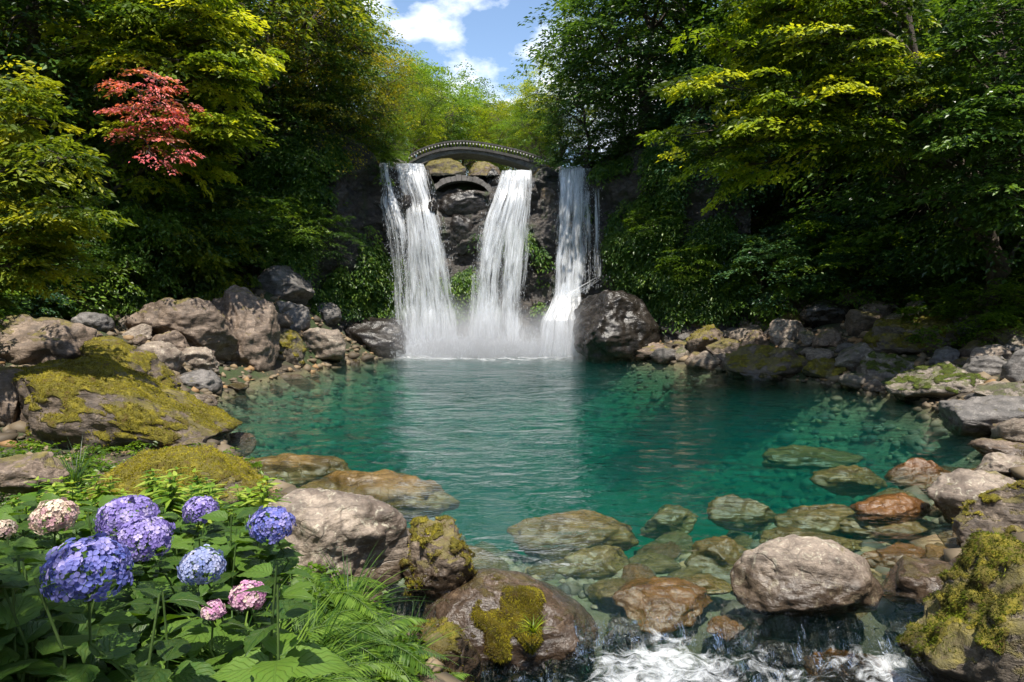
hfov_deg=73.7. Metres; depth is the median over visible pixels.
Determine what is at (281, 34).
broadleaf tree
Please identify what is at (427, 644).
grass tuft
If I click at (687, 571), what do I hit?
submerged stone
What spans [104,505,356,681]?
hydrangea bush
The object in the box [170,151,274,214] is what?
shrub
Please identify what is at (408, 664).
fern
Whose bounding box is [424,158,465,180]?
boulder
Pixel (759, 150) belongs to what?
shrub
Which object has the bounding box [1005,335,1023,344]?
stone
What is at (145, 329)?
stone
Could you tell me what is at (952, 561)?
stone
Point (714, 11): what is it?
broadleaf tree
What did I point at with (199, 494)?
leafy herb
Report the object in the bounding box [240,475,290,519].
leafy herb
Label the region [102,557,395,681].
grass tuft
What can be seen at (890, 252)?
shrub
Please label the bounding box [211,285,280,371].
boulder
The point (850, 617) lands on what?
submerged stone
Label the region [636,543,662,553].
submerged stone
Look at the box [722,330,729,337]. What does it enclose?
stone
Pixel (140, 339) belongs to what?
stone
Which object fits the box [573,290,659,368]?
boulder
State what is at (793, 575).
boulder
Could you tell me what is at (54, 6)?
broadleaf tree
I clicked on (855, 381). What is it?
stone
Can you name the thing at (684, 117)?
broadleaf tree
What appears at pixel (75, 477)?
grass tuft
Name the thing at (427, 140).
broadleaf tree
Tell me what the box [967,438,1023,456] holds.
boulder
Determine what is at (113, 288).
shrub
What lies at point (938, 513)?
submerged stone
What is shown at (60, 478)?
leafy herb
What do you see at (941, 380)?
boulder
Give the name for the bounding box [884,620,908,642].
boulder
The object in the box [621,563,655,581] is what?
submerged stone
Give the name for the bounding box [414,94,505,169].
broadleaf tree
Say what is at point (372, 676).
fern
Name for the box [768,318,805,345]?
boulder
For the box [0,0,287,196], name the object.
broadleaf tree
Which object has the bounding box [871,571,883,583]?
submerged stone
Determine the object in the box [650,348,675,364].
stone
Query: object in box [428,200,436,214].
boulder
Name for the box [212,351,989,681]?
water
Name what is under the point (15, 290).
shrub
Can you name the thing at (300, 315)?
boulder
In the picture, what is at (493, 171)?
boulder
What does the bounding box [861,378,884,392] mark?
stone
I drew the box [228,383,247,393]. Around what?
stone
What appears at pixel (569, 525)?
submerged stone
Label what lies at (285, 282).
boulder
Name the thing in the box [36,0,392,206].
broadleaf tree
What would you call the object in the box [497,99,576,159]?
broadleaf tree
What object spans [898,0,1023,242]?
overhanging tree
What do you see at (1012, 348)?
stone
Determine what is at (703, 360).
stone
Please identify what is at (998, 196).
shrub
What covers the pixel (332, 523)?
boulder
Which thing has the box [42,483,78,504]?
leafy herb
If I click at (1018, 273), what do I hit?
shrub
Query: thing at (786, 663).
boulder
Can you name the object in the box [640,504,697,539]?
submerged stone
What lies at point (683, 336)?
stone
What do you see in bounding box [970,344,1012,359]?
stone
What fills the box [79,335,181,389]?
boulder
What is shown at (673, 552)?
submerged stone
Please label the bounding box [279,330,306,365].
boulder
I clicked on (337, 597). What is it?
fern
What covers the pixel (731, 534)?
submerged stone
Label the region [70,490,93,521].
leafy herb
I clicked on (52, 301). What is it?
shrub
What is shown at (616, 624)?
boulder
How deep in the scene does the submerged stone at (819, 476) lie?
9.61 m
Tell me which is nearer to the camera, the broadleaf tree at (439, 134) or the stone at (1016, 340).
the stone at (1016, 340)
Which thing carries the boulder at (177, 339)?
on the ground at (506, 510)
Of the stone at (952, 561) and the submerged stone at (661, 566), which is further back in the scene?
the submerged stone at (661, 566)
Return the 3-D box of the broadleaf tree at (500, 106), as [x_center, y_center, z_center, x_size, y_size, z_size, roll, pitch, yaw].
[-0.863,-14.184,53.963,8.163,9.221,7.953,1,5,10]
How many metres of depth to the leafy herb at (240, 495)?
3.63 m
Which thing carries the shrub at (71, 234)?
on the ground at (506, 510)
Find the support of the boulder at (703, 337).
on the ground at (506, 510)
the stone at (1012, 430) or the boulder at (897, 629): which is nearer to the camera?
the boulder at (897, 629)
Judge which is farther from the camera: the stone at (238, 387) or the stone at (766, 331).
the stone at (766, 331)
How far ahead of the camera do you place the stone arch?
23.72 m
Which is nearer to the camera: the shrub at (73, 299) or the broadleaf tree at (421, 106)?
the shrub at (73, 299)
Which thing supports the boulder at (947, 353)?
on the ground at (506, 510)
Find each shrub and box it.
[0,0,25,35]
[0,180,128,300]
[0,259,44,321]
[1,48,71,105]
[1,117,137,214]
[1,231,112,320]
[3,215,176,318]
[3,246,31,311]
[6,270,75,318]
[11,194,163,325]
[40,31,147,89]
[41,291,94,317]
[46,113,122,152]
[50,231,201,303]
[52,261,128,303]
[79,154,214,314]
[81,191,242,289]
[81,249,166,301]
[84,181,192,259]
[114,173,265,300]
[155,179,304,271]
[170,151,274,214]
[202,3,304,92]
[237,197,335,256]
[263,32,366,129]
[280,211,366,264]
[361,142,401,168]
[391,151,411,162]
[524,148,558,175]
[547,147,583,174]
[571,144,630,166]
[624,200,692,244]
[653,242,728,284]
[698,94,812,170]
[709,228,859,312]
[720,209,858,330]
[760,187,935,276]
[766,216,936,310]
[806,215,966,303]
[860,150,975,227]
[884,230,985,302]
[894,281,1023,351]
[939,277,1023,344]
[948,169,1022,219]
[955,228,1023,272]
[962,1,1023,78]
[974,251,1023,296]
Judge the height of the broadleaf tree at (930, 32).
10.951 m
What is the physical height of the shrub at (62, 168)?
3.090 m
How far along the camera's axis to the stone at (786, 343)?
18.31 m
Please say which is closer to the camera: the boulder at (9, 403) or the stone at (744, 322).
the boulder at (9, 403)
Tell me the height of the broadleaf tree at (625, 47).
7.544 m
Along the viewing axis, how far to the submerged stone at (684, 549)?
7.53 m
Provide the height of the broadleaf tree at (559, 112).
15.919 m
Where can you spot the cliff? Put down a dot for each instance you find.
(363, 193)
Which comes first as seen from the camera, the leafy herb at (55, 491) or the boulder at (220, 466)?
the leafy herb at (55, 491)
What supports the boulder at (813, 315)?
on the ground at (506, 510)
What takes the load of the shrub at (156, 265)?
on the ground at (506, 510)
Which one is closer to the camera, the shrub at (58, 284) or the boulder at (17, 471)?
the boulder at (17, 471)
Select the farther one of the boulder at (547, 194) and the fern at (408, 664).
the boulder at (547, 194)
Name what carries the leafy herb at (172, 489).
on the ground cover at (253, 465)
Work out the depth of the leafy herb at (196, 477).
4.46 m
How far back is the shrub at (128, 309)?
17.53 m
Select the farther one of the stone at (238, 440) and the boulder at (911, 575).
the stone at (238, 440)
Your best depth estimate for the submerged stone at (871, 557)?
6.61 m
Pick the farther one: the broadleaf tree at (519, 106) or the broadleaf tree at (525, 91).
the broadleaf tree at (519, 106)
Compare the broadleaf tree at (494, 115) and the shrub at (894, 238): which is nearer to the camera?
the shrub at (894, 238)
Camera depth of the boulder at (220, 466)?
5.99 m
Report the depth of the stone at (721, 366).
18.77 m
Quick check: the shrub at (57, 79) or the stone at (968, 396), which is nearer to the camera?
the stone at (968, 396)
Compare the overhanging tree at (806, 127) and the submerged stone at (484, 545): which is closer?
the submerged stone at (484, 545)
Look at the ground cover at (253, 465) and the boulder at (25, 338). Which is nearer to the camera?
the ground cover at (253, 465)
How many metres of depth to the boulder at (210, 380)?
14.60 m
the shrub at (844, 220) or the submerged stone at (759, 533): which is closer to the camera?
the submerged stone at (759, 533)
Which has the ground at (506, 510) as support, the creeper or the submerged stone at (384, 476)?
the submerged stone at (384, 476)
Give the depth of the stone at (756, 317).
21.19 m
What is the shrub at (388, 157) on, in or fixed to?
on the ground at (506, 510)
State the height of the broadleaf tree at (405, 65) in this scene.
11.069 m
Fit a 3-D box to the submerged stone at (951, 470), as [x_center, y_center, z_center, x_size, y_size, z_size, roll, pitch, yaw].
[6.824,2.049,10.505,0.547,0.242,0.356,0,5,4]
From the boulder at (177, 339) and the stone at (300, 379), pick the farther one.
the stone at (300, 379)
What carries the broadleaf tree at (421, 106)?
on the ground at (506, 510)
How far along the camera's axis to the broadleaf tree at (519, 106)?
67.36 m
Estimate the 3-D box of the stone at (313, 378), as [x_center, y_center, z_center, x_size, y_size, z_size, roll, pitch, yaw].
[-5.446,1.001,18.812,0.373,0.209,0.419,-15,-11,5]
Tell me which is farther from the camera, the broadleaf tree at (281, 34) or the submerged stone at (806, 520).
the broadleaf tree at (281, 34)
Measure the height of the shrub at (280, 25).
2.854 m
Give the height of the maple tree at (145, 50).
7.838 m
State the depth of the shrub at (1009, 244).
17.28 m
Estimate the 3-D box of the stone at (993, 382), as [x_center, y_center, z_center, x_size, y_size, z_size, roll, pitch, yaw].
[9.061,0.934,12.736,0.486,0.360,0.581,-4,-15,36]
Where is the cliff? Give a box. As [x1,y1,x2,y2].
[250,126,750,356]
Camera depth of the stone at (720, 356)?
19.28 m
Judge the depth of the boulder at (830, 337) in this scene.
17.75 m
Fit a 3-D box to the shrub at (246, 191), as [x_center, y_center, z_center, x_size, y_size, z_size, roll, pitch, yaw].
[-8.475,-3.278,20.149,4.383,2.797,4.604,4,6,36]
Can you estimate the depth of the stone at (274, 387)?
17.02 m
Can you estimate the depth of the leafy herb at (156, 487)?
3.88 m
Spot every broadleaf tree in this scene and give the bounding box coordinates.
[0,0,268,208]
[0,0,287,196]
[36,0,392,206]
[112,0,399,158]
[161,49,338,212]
[227,0,383,83]
[245,0,430,175]
[280,71,401,179]
[290,2,398,111]
[341,48,448,158]
[347,108,418,167]
[358,48,433,145]
[370,61,485,159]
[385,112,446,163]
[393,65,470,153]
[396,56,499,161]
[408,111,465,156]
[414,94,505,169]
[434,77,508,174]
[460,98,535,174]
[461,99,545,173]
[481,112,567,175]
[492,92,545,169]
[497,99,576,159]
[502,45,607,159]
[511,0,766,154]
[518,49,654,180]
[518,76,592,168]
[533,0,691,140]
[539,0,825,142]
[568,70,695,165]
[624,0,1019,231]
[631,54,849,216]
[699,0,1023,279]
[789,0,1023,329]
[799,0,1023,256]
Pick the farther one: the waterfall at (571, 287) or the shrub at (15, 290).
the waterfall at (571, 287)
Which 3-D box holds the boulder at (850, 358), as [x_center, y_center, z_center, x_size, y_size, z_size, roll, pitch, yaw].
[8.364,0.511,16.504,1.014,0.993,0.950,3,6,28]
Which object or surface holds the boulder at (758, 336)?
on the ground at (506, 510)
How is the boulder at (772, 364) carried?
on the ground at (506, 510)
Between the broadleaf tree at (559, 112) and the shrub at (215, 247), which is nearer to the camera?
the shrub at (215, 247)
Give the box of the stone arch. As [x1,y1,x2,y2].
[430,174,495,221]
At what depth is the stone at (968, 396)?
12.69 m
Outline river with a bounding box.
[431,174,559,180]
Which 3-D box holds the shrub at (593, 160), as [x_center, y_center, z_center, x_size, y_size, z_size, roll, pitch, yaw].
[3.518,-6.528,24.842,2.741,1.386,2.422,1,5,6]
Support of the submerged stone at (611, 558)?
on the ground at (506, 510)
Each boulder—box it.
[0,314,96,364]
[0,366,23,423]
[0,451,69,493]
[10,354,242,452]
[71,312,114,331]
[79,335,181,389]
[86,444,269,507]
[124,297,238,361]
[137,341,184,371]
[150,330,189,350]
[179,369,222,393]
[182,346,219,372]
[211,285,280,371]
[252,487,409,606]
[253,265,314,305]
[276,301,310,331]
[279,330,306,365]
[301,327,345,362]
[313,302,341,325]
[344,317,412,358]
[399,514,477,607]
[401,195,411,211]
[412,616,481,681]
[423,568,598,675]
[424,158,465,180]
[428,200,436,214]
[438,190,487,216]
[446,214,474,255]
[468,161,500,181]
[486,168,498,183]
[532,165,556,205]
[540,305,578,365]
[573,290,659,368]
[584,161,593,170]
[604,617,641,645]
[635,342,668,361]
[686,324,723,352]
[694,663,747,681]
[723,344,807,387]
[730,534,883,618]
[741,329,769,345]
[750,638,810,670]
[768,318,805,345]
[799,299,855,328]
[801,357,847,378]
[812,327,843,348]
[834,342,873,371]
[856,351,915,378]
[863,313,963,353]
[882,555,952,612]
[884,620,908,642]
[885,361,986,402]
[894,529,1023,681]
[927,468,1015,524]
[929,346,959,365]
[937,394,1023,439]
[952,480,1023,546]
[962,355,1007,375]
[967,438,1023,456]
[974,452,1023,476]
[999,347,1023,381]
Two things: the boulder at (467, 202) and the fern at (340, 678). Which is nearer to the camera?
the fern at (340, 678)
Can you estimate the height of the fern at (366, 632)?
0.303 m
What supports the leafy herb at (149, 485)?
on the ground at (506, 510)
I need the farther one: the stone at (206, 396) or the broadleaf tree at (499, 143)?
the broadleaf tree at (499, 143)
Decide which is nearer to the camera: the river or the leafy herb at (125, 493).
the leafy herb at (125, 493)
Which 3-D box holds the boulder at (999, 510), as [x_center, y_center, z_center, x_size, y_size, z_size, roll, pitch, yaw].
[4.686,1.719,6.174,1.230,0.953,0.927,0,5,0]
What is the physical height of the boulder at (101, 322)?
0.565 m
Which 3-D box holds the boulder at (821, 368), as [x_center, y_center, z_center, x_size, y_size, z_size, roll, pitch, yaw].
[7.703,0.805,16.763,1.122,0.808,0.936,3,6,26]
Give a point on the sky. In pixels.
(485, 35)
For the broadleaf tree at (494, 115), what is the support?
on the ground at (506, 510)
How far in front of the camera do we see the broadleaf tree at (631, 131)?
22.57 m
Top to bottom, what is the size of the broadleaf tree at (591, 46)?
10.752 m
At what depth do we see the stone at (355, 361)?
20.61 m
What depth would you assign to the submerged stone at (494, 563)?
6.95 m
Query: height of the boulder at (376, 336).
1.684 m
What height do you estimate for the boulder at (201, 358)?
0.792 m
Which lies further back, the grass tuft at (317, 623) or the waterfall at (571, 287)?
the waterfall at (571, 287)
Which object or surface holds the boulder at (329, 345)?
on the ground at (506, 510)
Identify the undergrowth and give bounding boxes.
[0,0,1023,321]
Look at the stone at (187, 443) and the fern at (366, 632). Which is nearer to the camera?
the fern at (366, 632)
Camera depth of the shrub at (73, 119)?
19.39 m
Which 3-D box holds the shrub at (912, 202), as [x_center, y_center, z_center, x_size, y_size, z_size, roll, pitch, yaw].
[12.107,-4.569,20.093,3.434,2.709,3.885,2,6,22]
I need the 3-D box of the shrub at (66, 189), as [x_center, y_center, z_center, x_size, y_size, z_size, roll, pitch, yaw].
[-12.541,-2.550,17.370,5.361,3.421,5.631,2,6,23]
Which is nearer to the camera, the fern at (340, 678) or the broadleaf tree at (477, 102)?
the fern at (340, 678)
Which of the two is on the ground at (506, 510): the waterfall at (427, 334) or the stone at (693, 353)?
the stone at (693, 353)
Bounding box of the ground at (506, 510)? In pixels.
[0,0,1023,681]
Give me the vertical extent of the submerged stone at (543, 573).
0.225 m
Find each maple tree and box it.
[0,54,137,333]
[39,0,290,278]
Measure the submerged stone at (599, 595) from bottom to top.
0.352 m
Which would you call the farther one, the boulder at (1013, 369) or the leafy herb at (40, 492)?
the boulder at (1013, 369)
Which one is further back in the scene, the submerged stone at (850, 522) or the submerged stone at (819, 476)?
the submerged stone at (819, 476)
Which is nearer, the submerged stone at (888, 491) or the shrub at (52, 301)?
the submerged stone at (888, 491)
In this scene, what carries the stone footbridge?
on the ground at (506, 510)
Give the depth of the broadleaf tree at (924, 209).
18.59 m
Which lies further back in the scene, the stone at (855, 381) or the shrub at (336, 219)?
the shrub at (336, 219)
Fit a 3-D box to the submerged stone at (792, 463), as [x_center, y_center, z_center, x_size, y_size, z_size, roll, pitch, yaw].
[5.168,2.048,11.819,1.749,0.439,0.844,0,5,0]
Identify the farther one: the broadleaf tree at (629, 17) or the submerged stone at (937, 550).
the broadleaf tree at (629, 17)
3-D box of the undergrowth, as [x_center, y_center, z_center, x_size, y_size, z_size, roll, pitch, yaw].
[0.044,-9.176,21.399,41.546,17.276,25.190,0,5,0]
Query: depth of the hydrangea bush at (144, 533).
2.62 m
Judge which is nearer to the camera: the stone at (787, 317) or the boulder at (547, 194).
the stone at (787, 317)
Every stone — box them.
[96,331,102,336]
[118,315,128,329]
[122,324,152,340]
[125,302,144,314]
[132,334,146,344]
[175,437,205,446]
[195,393,217,406]
[198,442,217,447]
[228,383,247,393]
[228,395,246,406]
[228,432,256,456]
[247,453,352,486]
[269,385,282,392]
[274,492,287,497]
[277,313,292,327]
[290,374,309,387]
[299,469,459,521]
[309,373,320,379]
[351,359,360,370]
[469,545,509,569]
[474,541,501,555]
[497,549,521,559]
[507,509,638,560]
[526,564,555,580]
[550,545,628,580]
[586,578,625,609]
[611,577,712,635]
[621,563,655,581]
[628,552,680,573]
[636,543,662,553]
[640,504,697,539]
[648,530,692,544]
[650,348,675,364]
[651,541,680,559]
[667,566,701,577]
[672,341,686,348]
[675,349,688,360]
[678,333,689,339]
[678,545,691,554]
[680,541,693,549]
[680,573,731,595]
[684,535,749,574]
[685,351,699,360]
[685,351,720,372]
[706,338,740,354]
[706,494,775,531]
[707,614,750,641]
[714,353,725,361]
[720,352,732,371]
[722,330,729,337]
[726,530,749,538]
[728,326,764,339]
[734,535,754,548]
[738,319,749,325]
[749,322,767,329]
[751,310,772,320]
[752,523,771,538]
[759,526,862,552]
[761,444,863,470]
[764,328,768,336]
[773,503,853,538]
[778,296,803,312]
[779,338,798,350]
[780,312,807,327]
[797,331,814,345]
[800,347,813,356]
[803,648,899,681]
[805,348,833,359]
[809,465,887,497]
[827,613,867,622]
[835,342,853,352]
[838,372,872,390]
[839,513,940,538]
[844,309,881,335]
[850,492,931,522]
[859,301,891,316]
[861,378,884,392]
[861,542,926,567]
[871,488,916,497]
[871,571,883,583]
[882,313,903,318]
[884,458,949,493]
[906,299,933,315]
[925,544,948,560]
[928,504,941,516]
[937,531,950,543]
[942,466,966,471]
[949,554,960,565]
[952,358,966,365]
[958,340,988,356]
[961,330,996,347]
[963,393,977,399]
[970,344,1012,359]
[974,382,1023,396]
[985,381,1005,384]
[989,325,1023,344]
[990,418,1023,442]
[1003,344,1023,351]
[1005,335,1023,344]
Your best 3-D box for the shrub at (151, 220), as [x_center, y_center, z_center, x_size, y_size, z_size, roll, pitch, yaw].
[-9.706,-2.464,18.115,3.688,4.740,3.299,3,6,29]
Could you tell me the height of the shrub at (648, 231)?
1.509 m
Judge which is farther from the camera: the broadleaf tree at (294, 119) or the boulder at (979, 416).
the broadleaf tree at (294, 119)
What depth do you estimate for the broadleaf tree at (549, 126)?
23.81 m
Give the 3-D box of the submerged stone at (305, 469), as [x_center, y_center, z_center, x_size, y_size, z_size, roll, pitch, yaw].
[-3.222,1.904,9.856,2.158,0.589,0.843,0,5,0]
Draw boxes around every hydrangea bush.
[0,493,297,681]
[0,497,148,681]
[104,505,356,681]
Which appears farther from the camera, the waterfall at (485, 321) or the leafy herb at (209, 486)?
the waterfall at (485, 321)
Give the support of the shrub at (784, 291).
on the ground at (506, 510)
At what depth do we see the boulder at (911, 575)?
5.58 m
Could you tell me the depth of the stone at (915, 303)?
17.78 m
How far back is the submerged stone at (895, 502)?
7.51 m
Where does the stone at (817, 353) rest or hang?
on the ground at (506, 510)
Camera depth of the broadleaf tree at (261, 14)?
21.46 m
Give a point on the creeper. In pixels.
(674, 297)
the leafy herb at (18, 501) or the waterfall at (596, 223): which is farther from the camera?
the waterfall at (596, 223)
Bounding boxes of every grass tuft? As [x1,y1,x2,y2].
[39,431,108,489]
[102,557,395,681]
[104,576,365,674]
[289,564,423,681]
[302,544,422,651]
[372,599,466,677]
[513,613,549,638]
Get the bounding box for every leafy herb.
[2,493,30,513]
[20,476,67,513]
[39,476,86,500]
[42,480,94,520]
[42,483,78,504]
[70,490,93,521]
[80,472,132,515]
[117,488,132,508]
[132,468,164,506]
[143,466,186,513]
[150,471,197,518]
[152,482,204,501]
[163,484,211,536]
[185,468,223,503]
[189,482,230,536]
[199,488,228,535]
[222,484,269,525]
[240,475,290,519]
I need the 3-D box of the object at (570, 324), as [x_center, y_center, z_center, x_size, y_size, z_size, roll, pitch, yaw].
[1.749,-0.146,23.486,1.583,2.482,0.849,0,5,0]
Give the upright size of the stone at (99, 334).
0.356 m
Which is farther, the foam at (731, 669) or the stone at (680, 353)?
the stone at (680, 353)
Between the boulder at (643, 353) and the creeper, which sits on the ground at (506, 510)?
the boulder at (643, 353)
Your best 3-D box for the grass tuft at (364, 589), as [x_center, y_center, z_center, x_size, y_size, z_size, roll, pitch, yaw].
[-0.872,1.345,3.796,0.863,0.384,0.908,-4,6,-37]
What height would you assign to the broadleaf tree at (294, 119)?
5.610 m
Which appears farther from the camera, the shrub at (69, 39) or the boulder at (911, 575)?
the shrub at (69, 39)
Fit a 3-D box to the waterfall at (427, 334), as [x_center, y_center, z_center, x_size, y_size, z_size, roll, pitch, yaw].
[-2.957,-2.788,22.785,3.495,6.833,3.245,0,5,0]
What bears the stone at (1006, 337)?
on the ground at (506, 510)
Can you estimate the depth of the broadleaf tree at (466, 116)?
39.20 m
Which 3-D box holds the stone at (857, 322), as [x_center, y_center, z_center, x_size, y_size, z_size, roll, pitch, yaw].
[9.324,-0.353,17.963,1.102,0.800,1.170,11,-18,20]
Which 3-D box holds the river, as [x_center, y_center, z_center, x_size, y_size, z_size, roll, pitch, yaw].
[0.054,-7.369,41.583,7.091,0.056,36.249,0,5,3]
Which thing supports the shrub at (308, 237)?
on the cliff
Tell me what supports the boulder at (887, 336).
on the ground at (506, 510)
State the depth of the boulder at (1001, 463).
8.29 m
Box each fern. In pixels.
[272,583,412,681]
[279,564,401,654]
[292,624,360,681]
[310,660,402,681]
[366,606,457,681]
[370,675,392,681]
[384,646,422,681]
[420,665,471,679]
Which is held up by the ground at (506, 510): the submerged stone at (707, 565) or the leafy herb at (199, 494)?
the submerged stone at (707, 565)
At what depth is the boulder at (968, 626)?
4.16 m
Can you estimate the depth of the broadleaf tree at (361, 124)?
22.33 m
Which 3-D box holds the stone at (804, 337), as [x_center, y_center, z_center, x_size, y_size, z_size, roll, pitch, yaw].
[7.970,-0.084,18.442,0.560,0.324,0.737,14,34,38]
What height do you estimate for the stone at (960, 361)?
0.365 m
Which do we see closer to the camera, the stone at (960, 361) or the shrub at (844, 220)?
the stone at (960, 361)
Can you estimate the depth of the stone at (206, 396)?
13.82 m
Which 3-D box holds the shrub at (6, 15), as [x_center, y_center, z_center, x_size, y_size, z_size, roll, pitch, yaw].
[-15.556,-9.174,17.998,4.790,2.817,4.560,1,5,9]
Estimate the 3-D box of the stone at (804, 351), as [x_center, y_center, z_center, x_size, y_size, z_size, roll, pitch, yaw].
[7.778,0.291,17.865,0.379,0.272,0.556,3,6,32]
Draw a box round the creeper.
[236,127,766,334]
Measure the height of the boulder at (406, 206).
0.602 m
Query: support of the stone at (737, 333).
on the ground at (506, 510)
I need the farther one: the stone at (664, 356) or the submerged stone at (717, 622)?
the stone at (664, 356)
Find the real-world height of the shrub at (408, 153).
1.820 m
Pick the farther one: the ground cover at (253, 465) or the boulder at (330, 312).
the boulder at (330, 312)
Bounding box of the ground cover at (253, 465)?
[0,432,440,681]
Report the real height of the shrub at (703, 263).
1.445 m
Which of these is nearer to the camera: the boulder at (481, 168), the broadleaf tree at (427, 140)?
the boulder at (481, 168)
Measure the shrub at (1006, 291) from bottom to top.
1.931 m
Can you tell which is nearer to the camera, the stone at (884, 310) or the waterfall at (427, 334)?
the stone at (884, 310)
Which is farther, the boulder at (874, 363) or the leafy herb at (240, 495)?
the boulder at (874, 363)
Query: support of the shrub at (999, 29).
on the ground at (506, 510)
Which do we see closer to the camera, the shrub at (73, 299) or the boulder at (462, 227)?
the shrub at (73, 299)
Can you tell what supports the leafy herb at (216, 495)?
on the ground cover at (253, 465)
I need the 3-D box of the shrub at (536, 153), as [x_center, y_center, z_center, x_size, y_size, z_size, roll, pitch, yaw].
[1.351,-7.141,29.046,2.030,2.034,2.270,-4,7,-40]
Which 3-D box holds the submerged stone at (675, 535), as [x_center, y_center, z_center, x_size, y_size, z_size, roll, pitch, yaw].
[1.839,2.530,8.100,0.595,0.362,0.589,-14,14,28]
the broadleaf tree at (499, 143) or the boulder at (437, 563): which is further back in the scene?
the broadleaf tree at (499, 143)
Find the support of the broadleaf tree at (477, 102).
on the ground at (506, 510)
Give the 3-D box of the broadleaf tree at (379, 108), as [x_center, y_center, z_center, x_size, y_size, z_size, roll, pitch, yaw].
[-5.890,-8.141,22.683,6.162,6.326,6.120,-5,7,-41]
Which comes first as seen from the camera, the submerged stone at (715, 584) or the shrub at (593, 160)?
the submerged stone at (715, 584)
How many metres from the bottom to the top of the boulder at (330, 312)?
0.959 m
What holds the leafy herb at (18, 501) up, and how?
on the ground cover at (253, 465)
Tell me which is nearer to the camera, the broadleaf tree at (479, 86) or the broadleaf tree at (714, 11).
the broadleaf tree at (714, 11)
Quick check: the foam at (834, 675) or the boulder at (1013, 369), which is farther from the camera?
the boulder at (1013, 369)
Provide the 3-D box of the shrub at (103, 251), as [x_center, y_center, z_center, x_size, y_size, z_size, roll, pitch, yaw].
[-10.271,-1.725,16.404,3.258,3.572,3.102,-1,5,-13]
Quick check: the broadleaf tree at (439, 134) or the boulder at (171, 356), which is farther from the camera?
the broadleaf tree at (439, 134)
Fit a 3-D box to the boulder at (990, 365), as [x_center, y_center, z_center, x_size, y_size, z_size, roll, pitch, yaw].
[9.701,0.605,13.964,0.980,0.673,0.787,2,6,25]
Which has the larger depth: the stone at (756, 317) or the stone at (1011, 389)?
the stone at (756, 317)
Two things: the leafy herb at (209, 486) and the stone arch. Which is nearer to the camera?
the leafy herb at (209, 486)
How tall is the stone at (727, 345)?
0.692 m
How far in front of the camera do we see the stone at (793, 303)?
20.79 m
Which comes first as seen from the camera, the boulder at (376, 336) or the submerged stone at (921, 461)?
the submerged stone at (921, 461)
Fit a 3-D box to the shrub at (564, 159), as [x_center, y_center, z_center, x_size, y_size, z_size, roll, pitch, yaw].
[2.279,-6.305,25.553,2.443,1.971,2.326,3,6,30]
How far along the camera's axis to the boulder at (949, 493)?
7.21 m
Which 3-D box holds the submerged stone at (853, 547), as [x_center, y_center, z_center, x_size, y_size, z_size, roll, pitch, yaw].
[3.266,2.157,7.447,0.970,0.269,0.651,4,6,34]
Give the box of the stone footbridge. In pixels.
[394,140,567,174]
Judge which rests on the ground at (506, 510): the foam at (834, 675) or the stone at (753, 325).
the stone at (753, 325)
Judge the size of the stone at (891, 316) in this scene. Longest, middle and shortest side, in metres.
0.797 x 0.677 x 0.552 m
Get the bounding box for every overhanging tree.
[637,0,1001,313]
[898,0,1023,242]
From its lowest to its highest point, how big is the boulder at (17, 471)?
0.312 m
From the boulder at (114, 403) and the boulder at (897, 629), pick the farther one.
the boulder at (114, 403)
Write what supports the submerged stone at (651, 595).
on the ground at (506, 510)
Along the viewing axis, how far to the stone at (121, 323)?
16.57 m
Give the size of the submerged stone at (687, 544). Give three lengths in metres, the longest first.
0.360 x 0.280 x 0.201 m
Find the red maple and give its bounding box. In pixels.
[93,67,210,195]
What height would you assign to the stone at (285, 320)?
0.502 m
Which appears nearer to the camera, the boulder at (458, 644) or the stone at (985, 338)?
the boulder at (458, 644)
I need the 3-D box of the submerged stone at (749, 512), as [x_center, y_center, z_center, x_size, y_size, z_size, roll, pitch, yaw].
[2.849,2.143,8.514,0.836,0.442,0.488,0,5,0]
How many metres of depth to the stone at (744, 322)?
21.15 m
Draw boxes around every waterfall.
[379,160,474,357]
[453,167,536,359]
[530,166,600,358]
[580,182,602,277]
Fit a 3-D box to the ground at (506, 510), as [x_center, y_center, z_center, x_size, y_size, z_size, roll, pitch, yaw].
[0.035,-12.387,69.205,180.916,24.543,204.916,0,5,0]
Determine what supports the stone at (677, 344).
on the ground at (506, 510)
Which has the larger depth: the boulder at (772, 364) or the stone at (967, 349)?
the boulder at (772, 364)
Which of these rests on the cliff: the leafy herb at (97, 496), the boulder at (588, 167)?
the boulder at (588, 167)
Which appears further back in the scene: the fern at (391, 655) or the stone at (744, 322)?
the stone at (744, 322)
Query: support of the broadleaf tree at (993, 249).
on the ground at (506, 510)
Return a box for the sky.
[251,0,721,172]
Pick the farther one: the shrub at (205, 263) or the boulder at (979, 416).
the shrub at (205, 263)
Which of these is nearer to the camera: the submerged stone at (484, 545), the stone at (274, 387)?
the submerged stone at (484, 545)
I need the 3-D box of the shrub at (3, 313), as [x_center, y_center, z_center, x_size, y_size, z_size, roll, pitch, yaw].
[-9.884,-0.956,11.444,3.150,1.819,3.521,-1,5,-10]
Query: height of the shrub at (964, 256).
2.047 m
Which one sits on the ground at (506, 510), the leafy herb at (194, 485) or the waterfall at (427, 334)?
the leafy herb at (194, 485)
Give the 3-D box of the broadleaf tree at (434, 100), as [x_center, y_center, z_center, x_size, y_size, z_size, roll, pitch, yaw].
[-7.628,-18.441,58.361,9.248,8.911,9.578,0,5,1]

